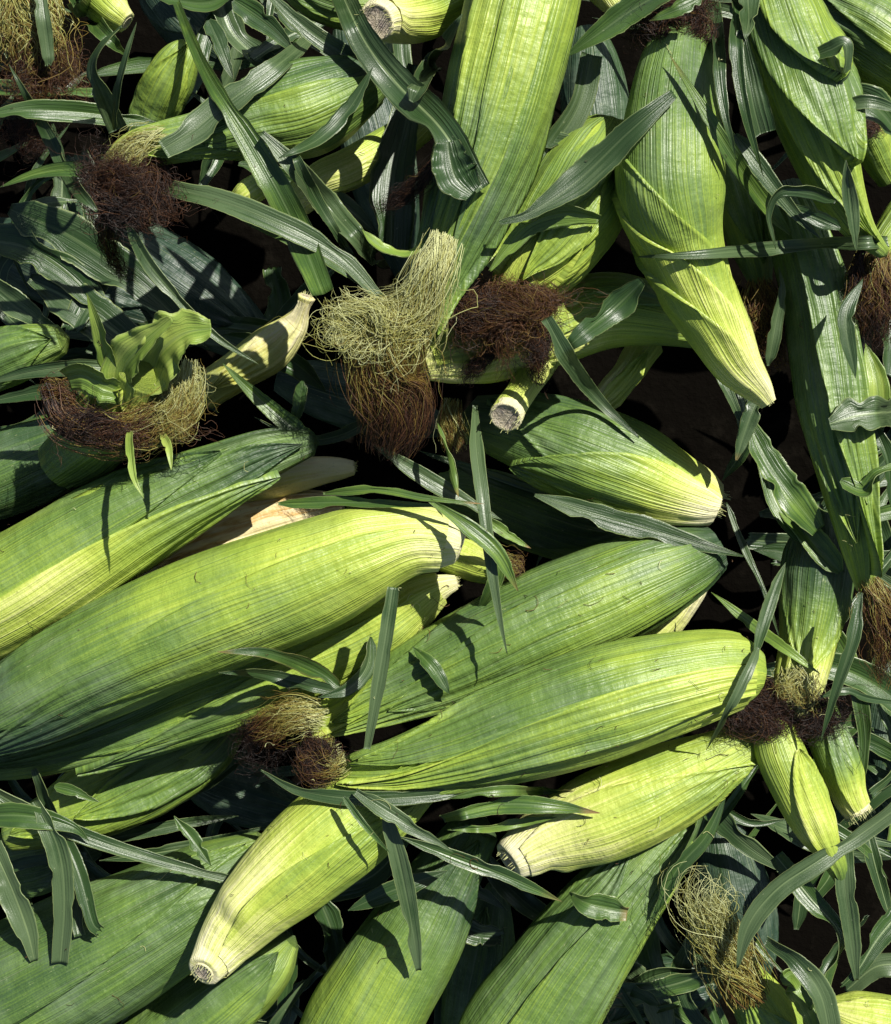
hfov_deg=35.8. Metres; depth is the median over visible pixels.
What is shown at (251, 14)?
corn leaf
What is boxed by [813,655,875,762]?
corn leaf
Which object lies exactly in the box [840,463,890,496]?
corn leaf
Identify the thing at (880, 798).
corn leaf
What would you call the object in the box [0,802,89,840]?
corn leaf
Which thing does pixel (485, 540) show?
corn leaf
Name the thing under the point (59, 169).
corn leaf
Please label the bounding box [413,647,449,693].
corn leaf
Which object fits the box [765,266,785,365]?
corn leaf
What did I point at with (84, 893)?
corn leaf
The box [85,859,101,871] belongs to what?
corn leaf
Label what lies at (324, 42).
corn leaf
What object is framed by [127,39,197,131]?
corn ear
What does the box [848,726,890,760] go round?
corn leaf
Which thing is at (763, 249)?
corn leaf
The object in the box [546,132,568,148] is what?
corn leaf
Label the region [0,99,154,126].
corn leaf
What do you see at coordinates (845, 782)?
corn ear
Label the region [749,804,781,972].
corn leaf
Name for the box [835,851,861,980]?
corn leaf
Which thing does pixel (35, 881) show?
corn ear
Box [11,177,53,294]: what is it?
corn leaf
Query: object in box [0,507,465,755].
corn ear
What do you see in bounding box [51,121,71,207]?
corn leaf
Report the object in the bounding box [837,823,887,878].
corn leaf
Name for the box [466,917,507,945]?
corn leaf
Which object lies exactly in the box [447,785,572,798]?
corn leaf
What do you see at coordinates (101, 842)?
corn leaf
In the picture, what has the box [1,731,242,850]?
corn ear
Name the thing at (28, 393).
corn leaf
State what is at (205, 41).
corn leaf
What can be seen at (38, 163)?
corn leaf
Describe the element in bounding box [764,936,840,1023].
corn leaf
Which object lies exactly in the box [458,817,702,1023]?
corn ear
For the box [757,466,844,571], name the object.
corn leaf
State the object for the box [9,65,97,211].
corn leaf
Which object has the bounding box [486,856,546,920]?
corn leaf
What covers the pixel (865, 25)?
corn ear
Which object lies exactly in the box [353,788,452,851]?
corn leaf
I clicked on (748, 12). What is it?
corn leaf
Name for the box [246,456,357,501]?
corn ear
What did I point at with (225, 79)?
corn leaf
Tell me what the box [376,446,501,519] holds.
corn leaf
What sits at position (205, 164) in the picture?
corn leaf
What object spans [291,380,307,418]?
corn leaf
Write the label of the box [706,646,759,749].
corn leaf
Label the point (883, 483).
corn leaf
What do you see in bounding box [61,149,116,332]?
corn leaf
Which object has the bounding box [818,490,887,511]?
corn leaf
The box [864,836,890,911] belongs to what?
corn leaf
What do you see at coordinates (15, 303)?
corn leaf
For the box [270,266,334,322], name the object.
corn leaf
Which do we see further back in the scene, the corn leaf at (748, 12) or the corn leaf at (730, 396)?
the corn leaf at (730, 396)
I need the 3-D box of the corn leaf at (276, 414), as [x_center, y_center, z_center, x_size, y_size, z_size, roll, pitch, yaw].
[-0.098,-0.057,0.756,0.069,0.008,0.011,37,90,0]
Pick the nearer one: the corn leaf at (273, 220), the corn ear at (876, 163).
the corn leaf at (273, 220)
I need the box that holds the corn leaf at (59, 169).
[0,161,95,186]
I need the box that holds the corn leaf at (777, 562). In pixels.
[771,550,890,565]
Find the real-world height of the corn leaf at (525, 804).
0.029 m
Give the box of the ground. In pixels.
[0,0,890,1023]
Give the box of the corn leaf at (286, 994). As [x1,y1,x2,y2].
[276,927,297,1023]
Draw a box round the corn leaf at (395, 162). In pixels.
[369,63,418,252]
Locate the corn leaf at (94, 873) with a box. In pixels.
[57,772,110,880]
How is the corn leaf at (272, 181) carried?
on the corn ear at (162, 17)
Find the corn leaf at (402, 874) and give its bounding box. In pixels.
[382,819,421,970]
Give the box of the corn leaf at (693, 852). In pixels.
[651,798,725,920]
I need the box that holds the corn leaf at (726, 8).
[584,0,732,18]
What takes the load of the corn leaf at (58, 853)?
on the corn ear at (141, 908)
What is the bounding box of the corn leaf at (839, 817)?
[812,806,843,853]
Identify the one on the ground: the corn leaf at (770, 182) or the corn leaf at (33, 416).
the corn leaf at (33, 416)
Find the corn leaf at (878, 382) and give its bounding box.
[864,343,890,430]
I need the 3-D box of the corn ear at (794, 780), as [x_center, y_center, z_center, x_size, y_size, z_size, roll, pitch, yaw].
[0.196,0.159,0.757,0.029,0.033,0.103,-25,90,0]
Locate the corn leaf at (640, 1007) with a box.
[636,1004,685,1023]
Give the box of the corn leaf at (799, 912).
[792,837,890,929]
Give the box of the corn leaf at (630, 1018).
[606,1001,680,1023]
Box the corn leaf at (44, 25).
[34,0,53,65]
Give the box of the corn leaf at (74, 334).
[64,322,255,346]
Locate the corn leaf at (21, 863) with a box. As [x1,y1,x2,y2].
[11,851,89,871]
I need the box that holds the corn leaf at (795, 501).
[748,425,824,535]
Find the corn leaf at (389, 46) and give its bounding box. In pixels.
[384,43,393,54]
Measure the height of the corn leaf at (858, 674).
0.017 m
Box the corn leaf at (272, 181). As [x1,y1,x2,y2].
[173,0,333,295]
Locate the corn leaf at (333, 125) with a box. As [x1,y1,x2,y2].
[278,67,372,158]
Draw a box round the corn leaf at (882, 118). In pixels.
[861,83,890,134]
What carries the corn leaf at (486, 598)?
on the corn ear at (467, 657)
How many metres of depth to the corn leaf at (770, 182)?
0.70 m
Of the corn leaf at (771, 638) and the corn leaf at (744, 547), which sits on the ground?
the corn leaf at (744, 547)
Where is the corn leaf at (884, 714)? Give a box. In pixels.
[877,704,890,851]
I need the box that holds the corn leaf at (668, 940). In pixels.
[654,916,703,968]
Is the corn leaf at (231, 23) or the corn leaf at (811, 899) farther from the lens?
the corn leaf at (231, 23)
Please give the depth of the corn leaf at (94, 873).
0.90 m
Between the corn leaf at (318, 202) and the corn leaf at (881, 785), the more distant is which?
the corn leaf at (881, 785)
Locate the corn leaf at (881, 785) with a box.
[869,670,890,798]
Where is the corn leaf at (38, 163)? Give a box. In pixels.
[24,122,70,200]
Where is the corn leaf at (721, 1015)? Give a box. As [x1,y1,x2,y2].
[706,985,728,1023]
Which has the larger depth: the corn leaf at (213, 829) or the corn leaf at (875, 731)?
the corn leaf at (213, 829)
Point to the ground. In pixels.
(676, 396)
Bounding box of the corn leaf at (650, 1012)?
[624,962,674,1023]
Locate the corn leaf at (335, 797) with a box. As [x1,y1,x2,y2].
[261,770,458,806]
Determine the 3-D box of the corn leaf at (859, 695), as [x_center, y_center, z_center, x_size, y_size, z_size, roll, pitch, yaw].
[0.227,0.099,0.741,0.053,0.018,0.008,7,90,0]
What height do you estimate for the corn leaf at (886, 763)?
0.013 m
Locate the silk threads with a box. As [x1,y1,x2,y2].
[0,24,868,1007]
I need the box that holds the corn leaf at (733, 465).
[722,393,749,480]
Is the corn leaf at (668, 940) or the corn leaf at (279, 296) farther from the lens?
the corn leaf at (279, 296)
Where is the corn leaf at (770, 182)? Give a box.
[733,133,820,238]
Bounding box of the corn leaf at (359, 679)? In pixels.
[318,637,376,697]
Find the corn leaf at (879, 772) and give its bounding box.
[867,762,889,778]
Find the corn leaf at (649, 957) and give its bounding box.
[636,929,711,1023]
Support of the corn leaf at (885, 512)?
on the corn leaf at (886, 563)
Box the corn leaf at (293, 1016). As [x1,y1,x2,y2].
[289,980,298,1023]
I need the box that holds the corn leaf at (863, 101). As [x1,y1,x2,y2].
[852,94,890,111]
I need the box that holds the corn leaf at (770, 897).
[736,803,890,967]
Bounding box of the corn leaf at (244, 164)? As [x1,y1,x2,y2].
[238,161,291,181]
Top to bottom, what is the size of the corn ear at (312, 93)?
0.094 m
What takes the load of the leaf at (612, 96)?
on the ground
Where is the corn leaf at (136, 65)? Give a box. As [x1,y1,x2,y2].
[78,56,255,76]
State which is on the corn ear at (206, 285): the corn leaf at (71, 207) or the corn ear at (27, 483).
the corn leaf at (71, 207)
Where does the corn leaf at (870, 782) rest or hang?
on the corn ear at (876, 723)
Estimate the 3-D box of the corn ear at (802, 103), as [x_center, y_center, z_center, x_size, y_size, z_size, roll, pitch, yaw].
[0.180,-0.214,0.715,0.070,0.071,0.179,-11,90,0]
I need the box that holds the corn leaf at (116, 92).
[111,22,136,130]
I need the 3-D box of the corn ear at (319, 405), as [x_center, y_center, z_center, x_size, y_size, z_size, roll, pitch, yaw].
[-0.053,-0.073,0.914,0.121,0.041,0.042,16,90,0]
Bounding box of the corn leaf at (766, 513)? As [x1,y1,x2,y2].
[759,455,885,518]
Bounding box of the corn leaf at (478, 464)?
[469,405,506,652]
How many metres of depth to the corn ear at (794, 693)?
0.76 m
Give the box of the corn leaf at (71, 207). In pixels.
[62,201,126,247]
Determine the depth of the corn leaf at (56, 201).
0.92 m
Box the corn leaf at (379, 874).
[331,825,417,901]
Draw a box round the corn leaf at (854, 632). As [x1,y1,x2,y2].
[820,592,862,740]
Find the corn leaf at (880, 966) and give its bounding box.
[841,953,890,991]
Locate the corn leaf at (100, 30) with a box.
[67,0,129,59]
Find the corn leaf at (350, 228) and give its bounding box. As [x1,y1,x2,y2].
[259,131,389,268]
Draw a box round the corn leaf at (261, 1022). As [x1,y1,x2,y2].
[255,1021,268,1023]
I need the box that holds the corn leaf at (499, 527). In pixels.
[492,518,529,547]
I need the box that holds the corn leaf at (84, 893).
[65,838,103,935]
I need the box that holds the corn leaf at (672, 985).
[611,950,753,1007]
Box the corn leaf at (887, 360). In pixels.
[881,319,890,376]
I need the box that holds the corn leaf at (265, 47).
[247,19,323,61]
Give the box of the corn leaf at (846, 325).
[837,279,862,377]
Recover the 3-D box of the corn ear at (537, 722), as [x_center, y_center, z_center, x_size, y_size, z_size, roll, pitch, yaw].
[0.043,0.113,0.737,0.266,0.059,0.062,-13,90,0]
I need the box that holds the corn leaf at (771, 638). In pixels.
[711,592,819,673]
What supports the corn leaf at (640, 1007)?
on the corn leaf at (649, 957)
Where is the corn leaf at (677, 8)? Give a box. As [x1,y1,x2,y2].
[649,0,701,20]
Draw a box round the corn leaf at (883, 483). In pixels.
[813,479,886,498]
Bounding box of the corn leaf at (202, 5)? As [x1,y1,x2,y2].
[160,0,228,11]
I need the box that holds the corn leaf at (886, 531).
[881,520,890,587]
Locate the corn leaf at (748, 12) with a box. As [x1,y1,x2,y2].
[738,0,759,39]
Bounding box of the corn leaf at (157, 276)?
[125,224,257,363]
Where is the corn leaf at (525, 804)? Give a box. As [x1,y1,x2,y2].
[440,795,599,821]
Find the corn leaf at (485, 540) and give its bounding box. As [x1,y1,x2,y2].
[429,498,517,590]
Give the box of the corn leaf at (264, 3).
[260,0,278,18]
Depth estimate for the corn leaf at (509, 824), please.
0.75 m
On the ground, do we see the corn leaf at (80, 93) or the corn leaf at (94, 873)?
the corn leaf at (80, 93)
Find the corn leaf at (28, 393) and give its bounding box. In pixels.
[0,381,79,403]
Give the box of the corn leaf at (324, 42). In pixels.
[270,0,355,55]
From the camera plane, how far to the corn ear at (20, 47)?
0.73 m
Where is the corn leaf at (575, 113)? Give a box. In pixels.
[543,51,601,156]
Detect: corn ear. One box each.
[0,0,102,176]
[0,217,152,322]
[0,324,69,390]
[0,415,136,519]
[0,428,318,660]
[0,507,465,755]
[0,573,460,936]
[0,831,260,1023]
[0,833,102,898]
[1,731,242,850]
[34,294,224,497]
[46,25,384,286]
[75,201,266,355]
[85,0,133,31]
[123,932,298,1023]
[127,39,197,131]
[136,490,344,578]
[139,0,242,71]
[189,776,432,984]
[191,397,469,830]
[198,291,314,408]
[218,526,727,785]
[232,174,265,201]
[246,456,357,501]
[251,0,580,464]
[274,360,451,438]
[279,629,766,799]
[286,0,368,30]
[290,124,432,213]
[300,816,497,1023]
[332,29,419,281]
[354,0,463,43]
[424,272,691,383]
[433,468,622,559]
[439,536,527,583]
[441,882,514,1023]
[442,114,623,398]
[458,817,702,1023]
[461,392,730,526]
[489,362,558,433]
[496,724,800,876]
[588,346,662,408]
[589,0,618,12]
[605,952,723,1021]
[610,0,775,408]
[643,591,707,635]
[657,854,819,1023]
[694,823,778,974]
[695,512,876,772]
[723,131,788,372]
[736,0,888,257]
[752,716,847,881]
[765,178,890,694]
[807,706,875,826]
[823,0,890,96]
[836,991,890,1023]
[839,201,890,352]
[851,660,890,839]
[861,119,890,186]
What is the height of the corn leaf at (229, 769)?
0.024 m
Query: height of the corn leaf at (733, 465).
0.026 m
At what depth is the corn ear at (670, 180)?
0.70 m
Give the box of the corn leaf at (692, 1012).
[670,933,707,1023]
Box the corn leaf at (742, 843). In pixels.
[663,737,775,869]
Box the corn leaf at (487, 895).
[477,886,506,909]
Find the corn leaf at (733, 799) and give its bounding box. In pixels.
[719,765,758,824]
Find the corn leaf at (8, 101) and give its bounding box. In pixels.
[0,94,14,127]
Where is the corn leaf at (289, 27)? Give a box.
[277,11,327,55]
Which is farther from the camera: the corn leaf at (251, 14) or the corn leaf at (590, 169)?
the corn leaf at (251, 14)
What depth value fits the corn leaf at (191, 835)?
0.76 m
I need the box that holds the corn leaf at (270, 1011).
[260,980,304,1020]
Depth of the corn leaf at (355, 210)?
0.76 m
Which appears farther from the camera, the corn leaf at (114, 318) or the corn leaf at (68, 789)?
the corn leaf at (114, 318)
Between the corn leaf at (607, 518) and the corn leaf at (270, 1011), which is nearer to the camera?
the corn leaf at (607, 518)
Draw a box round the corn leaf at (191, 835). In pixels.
[174,816,210,865]
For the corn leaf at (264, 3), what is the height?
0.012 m
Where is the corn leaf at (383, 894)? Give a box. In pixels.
[348,870,446,910]
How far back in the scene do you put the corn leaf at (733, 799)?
0.85 m
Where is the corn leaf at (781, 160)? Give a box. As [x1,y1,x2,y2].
[772,153,787,169]
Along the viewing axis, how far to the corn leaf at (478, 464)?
0.72 m
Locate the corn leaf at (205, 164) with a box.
[198,159,211,184]
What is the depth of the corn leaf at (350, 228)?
0.72 m
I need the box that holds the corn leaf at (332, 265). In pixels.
[239,219,380,299]
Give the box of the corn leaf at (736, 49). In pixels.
[729,0,763,176]
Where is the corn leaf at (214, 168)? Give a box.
[192,92,223,184]
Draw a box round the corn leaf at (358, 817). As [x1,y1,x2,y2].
[342,796,389,852]
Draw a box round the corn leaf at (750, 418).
[735,400,760,460]
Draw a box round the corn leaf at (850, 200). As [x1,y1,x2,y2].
[841,159,859,250]
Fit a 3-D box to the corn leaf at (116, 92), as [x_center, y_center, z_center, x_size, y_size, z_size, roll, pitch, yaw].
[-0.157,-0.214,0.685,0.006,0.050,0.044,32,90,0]
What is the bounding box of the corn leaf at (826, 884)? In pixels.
[816,871,834,896]
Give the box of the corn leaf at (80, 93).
[0,79,92,96]
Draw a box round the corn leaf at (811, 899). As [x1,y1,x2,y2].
[770,851,844,1009]
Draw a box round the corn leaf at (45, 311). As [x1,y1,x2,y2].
[32,265,48,317]
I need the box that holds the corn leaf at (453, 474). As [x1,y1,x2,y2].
[437,423,458,497]
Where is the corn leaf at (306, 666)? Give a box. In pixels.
[218,647,340,688]
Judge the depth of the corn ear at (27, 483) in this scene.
0.78 m
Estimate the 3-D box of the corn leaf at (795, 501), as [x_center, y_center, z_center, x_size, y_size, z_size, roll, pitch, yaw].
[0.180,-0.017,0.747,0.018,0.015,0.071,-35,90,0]
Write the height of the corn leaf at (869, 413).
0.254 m
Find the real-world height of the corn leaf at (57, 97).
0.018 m
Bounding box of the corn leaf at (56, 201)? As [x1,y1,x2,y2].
[35,196,77,206]
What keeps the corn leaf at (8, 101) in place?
on the ground
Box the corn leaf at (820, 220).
[775,202,840,230]
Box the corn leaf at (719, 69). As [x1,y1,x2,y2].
[708,0,735,158]
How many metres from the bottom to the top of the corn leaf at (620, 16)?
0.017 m
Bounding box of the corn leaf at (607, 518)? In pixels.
[534,494,742,556]
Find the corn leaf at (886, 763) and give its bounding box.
[883,758,890,770]
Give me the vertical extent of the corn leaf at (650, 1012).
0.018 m
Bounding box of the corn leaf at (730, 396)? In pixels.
[716,379,741,422]
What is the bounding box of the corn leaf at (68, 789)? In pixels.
[54,783,98,801]
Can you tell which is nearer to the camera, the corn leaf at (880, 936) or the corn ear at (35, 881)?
the corn leaf at (880, 936)
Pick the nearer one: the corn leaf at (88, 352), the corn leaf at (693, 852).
the corn leaf at (693, 852)
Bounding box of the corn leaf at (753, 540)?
[745,532,890,587]
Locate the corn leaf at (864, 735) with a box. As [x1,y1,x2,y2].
[836,631,870,775]
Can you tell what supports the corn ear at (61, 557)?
on the corn ear at (153, 637)
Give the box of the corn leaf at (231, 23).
[212,0,274,66]
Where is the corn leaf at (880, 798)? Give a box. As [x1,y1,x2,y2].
[839,784,890,828]
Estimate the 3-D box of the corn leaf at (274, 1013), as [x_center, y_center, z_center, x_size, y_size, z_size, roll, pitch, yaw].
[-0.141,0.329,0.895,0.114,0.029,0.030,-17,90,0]
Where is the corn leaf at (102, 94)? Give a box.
[86,25,127,132]
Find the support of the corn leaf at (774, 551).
on the corn leaf at (753, 540)
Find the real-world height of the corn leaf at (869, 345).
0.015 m
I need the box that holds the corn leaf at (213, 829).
[205,764,302,836]
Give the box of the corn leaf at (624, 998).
[617,986,645,1023]
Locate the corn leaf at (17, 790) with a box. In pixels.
[7,780,32,802]
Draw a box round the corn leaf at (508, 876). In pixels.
[401,836,561,901]
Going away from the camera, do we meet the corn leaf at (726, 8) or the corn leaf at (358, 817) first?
the corn leaf at (358, 817)
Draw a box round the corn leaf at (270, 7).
[266,0,274,39]
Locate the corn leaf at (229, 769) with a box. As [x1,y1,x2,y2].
[185,719,273,801]
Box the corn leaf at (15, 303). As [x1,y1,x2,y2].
[0,279,54,324]
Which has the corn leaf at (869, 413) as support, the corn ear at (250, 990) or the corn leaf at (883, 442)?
the corn leaf at (883, 442)
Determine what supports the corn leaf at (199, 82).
on the corn ear at (162, 17)
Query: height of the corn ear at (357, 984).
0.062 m
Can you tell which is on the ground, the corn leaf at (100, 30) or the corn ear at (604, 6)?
the corn ear at (604, 6)
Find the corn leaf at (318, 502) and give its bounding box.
[278,496,433,508]
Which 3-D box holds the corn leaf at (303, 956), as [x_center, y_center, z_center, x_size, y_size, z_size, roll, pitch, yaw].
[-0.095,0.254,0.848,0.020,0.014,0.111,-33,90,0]
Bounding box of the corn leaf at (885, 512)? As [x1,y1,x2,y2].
[880,504,890,521]
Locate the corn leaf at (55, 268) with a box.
[0,223,104,310]
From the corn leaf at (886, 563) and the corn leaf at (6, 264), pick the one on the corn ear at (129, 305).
the corn leaf at (6, 264)
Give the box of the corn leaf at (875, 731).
[843,717,886,734]
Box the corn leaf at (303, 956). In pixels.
[283,930,326,973]
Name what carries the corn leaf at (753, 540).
on the corn leaf at (886, 531)
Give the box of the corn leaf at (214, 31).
[203,19,233,79]
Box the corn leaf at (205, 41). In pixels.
[197,11,215,62]
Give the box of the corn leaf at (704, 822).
[677,735,707,838]
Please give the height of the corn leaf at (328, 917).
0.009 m
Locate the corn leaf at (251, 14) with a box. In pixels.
[232,0,290,47]
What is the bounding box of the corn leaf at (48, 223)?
[7,200,208,348]
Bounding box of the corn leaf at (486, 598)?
[478,565,504,606]
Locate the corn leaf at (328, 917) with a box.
[314,901,345,969]
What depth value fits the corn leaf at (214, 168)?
0.87 m
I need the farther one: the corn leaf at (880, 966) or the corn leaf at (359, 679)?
the corn leaf at (880, 966)
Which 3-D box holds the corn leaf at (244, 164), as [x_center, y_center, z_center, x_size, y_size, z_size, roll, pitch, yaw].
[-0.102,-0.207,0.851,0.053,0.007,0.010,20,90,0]
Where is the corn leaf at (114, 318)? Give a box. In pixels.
[27,273,217,412]
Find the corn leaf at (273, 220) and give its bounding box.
[154,178,382,299]
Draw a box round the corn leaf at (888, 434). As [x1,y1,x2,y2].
[877,427,890,454]
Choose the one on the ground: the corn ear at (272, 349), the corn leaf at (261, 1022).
the corn ear at (272, 349)
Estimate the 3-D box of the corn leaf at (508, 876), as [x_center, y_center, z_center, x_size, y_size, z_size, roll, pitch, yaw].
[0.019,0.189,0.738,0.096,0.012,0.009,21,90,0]
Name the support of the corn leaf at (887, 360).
on the corn leaf at (869, 345)
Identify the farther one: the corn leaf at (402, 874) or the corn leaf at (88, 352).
the corn leaf at (88, 352)
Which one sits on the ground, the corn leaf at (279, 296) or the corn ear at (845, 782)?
the corn leaf at (279, 296)
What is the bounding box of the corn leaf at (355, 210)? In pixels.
[336,191,376,232]
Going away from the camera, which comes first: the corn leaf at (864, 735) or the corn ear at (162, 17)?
the corn leaf at (864, 735)
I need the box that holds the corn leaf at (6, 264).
[0,256,25,325]
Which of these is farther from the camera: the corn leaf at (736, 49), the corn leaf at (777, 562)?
the corn leaf at (777, 562)
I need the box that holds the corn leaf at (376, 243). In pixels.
[362,230,424,257]
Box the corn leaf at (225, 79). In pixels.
[209,43,242,96]
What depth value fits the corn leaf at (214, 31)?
0.77 m
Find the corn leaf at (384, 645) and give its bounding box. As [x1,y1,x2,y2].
[364,587,398,749]
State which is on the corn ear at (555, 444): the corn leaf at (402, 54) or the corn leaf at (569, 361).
the corn leaf at (569, 361)
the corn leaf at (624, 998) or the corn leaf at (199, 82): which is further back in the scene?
the corn leaf at (199, 82)
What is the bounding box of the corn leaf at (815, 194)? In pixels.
[766,185,835,248]
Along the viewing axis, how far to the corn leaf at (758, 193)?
0.69 m
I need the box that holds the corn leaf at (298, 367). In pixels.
[222,332,325,391]
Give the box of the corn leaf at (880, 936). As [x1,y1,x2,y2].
[840,906,890,987]
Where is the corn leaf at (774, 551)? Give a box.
[754,542,786,561]
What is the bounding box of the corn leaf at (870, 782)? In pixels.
[866,772,890,807]
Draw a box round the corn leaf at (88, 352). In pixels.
[58,344,96,360]
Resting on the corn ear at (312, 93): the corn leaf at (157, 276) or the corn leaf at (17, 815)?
the corn leaf at (157, 276)
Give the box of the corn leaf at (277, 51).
[234,13,303,59]
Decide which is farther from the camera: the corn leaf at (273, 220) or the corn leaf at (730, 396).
the corn leaf at (730, 396)
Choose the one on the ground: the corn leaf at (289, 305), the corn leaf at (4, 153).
the corn leaf at (4, 153)
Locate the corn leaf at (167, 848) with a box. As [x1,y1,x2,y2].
[99,826,266,861]
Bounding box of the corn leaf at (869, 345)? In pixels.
[861,310,876,353]
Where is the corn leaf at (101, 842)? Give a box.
[0,789,228,881]
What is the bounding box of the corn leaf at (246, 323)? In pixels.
[219,316,270,329]
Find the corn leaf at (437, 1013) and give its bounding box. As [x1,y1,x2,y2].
[434,995,441,1023]
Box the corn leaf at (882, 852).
[851,831,890,857]
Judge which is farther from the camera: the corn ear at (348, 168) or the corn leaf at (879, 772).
the corn leaf at (879, 772)
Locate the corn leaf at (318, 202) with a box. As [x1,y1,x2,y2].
[293,154,356,259]
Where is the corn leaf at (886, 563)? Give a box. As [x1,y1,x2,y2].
[846,551,890,620]
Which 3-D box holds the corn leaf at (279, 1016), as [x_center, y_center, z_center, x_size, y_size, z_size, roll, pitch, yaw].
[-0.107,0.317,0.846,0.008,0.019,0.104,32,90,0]
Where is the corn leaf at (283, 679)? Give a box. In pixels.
[219,669,334,693]
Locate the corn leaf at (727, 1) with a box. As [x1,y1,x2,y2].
[715,0,731,2]
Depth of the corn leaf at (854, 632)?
0.72 m
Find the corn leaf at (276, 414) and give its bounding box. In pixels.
[222,363,318,445]
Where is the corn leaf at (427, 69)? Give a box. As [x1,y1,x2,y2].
[407,14,462,102]
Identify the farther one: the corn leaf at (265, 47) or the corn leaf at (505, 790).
the corn leaf at (265, 47)
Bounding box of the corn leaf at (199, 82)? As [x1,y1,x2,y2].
[188,17,204,101]
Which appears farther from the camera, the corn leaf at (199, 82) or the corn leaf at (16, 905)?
the corn leaf at (199, 82)
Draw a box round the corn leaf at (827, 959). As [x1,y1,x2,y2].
[819,915,868,973]
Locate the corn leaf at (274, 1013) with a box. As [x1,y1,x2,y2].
[264,980,302,1019]
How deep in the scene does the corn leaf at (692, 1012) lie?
0.87 m
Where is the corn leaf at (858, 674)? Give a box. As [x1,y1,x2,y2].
[766,653,890,711]
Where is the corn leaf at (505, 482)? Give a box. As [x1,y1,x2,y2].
[418,450,551,506]
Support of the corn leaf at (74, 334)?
on the corn ear at (206, 285)
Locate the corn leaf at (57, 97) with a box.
[4,73,85,119]
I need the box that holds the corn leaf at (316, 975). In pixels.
[303,961,326,991]
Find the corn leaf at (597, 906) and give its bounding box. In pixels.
[569,892,628,921]
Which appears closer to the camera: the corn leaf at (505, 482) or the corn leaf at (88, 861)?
the corn leaf at (505, 482)
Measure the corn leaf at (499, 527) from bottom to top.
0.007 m
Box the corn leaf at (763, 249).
[638,236,888,258]
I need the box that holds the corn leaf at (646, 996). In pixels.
[630,984,659,1005]
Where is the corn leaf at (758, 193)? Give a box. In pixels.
[670,56,791,234]
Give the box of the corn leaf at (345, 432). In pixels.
[254,412,365,445]
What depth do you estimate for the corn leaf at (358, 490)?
0.72 m
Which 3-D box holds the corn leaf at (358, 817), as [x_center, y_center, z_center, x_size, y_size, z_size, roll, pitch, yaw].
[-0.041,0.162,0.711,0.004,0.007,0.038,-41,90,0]
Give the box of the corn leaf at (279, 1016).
[269,965,320,1023]
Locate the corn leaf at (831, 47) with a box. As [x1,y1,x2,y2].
[817,36,853,83]
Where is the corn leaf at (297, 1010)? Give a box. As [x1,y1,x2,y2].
[292,1004,302,1017]
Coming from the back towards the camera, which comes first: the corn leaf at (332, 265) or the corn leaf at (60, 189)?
the corn leaf at (60, 189)
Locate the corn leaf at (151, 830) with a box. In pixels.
[76,815,236,845]
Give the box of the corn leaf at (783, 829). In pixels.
[751,814,890,862]
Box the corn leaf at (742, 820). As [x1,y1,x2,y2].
[730,810,784,826]
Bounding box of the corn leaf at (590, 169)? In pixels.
[499,89,676,224]
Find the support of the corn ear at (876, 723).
on the ground
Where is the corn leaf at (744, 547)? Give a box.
[726,502,778,635]
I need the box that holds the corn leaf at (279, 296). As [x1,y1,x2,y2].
[219,266,290,356]
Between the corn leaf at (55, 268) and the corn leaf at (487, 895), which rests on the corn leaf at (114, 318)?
the corn leaf at (55, 268)
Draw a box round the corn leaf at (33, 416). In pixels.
[0,409,45,428]
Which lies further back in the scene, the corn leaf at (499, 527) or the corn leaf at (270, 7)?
the corn leaf at (270, 7)
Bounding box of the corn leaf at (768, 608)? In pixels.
[753,562,785,650]
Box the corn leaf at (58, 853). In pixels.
[30,799,73,964]
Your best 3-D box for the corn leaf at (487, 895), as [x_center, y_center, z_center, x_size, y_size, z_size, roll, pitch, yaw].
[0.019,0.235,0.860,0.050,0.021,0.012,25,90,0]
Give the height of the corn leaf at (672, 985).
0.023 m
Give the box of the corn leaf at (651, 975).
[603,967,714,1023]
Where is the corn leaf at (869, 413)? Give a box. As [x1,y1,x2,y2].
[828,395,890,431]
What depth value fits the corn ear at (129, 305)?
0.90 m
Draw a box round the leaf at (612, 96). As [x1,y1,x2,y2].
[560,24,628,118]
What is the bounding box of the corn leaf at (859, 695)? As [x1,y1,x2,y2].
[821,687,890,703]
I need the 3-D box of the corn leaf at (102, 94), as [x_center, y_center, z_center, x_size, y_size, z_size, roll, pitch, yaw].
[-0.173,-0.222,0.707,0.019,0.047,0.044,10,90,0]
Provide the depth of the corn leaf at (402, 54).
0.90 m
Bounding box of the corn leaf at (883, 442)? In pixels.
[874,428,890,505]
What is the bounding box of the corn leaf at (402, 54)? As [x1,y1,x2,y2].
[393,44,411,67]
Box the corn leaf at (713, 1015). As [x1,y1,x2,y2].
[666,950,720,1023]
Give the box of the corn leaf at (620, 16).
[569,0,669,55]
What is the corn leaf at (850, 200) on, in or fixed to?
on the corn ear at (802, 103)
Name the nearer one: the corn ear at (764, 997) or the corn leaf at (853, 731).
the corn ear at (764, 997)
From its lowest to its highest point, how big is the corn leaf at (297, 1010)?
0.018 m
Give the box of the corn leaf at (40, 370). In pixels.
[0,358,99,381]
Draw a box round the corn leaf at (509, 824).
[449,817,555,832]
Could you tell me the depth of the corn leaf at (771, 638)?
0.76 m
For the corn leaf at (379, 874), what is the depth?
0.94 m
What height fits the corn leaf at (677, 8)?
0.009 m
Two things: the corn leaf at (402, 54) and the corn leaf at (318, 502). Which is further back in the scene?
the corn leaf at (402, 54)
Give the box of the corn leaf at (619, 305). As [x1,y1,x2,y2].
[568,278,644,348]
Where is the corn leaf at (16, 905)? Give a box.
[0,838,38,961]
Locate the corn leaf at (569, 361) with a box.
[541,315,638,437]
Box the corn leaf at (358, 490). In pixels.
[323,485,481,503]
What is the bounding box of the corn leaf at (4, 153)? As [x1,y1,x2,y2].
[0,143,27,160]

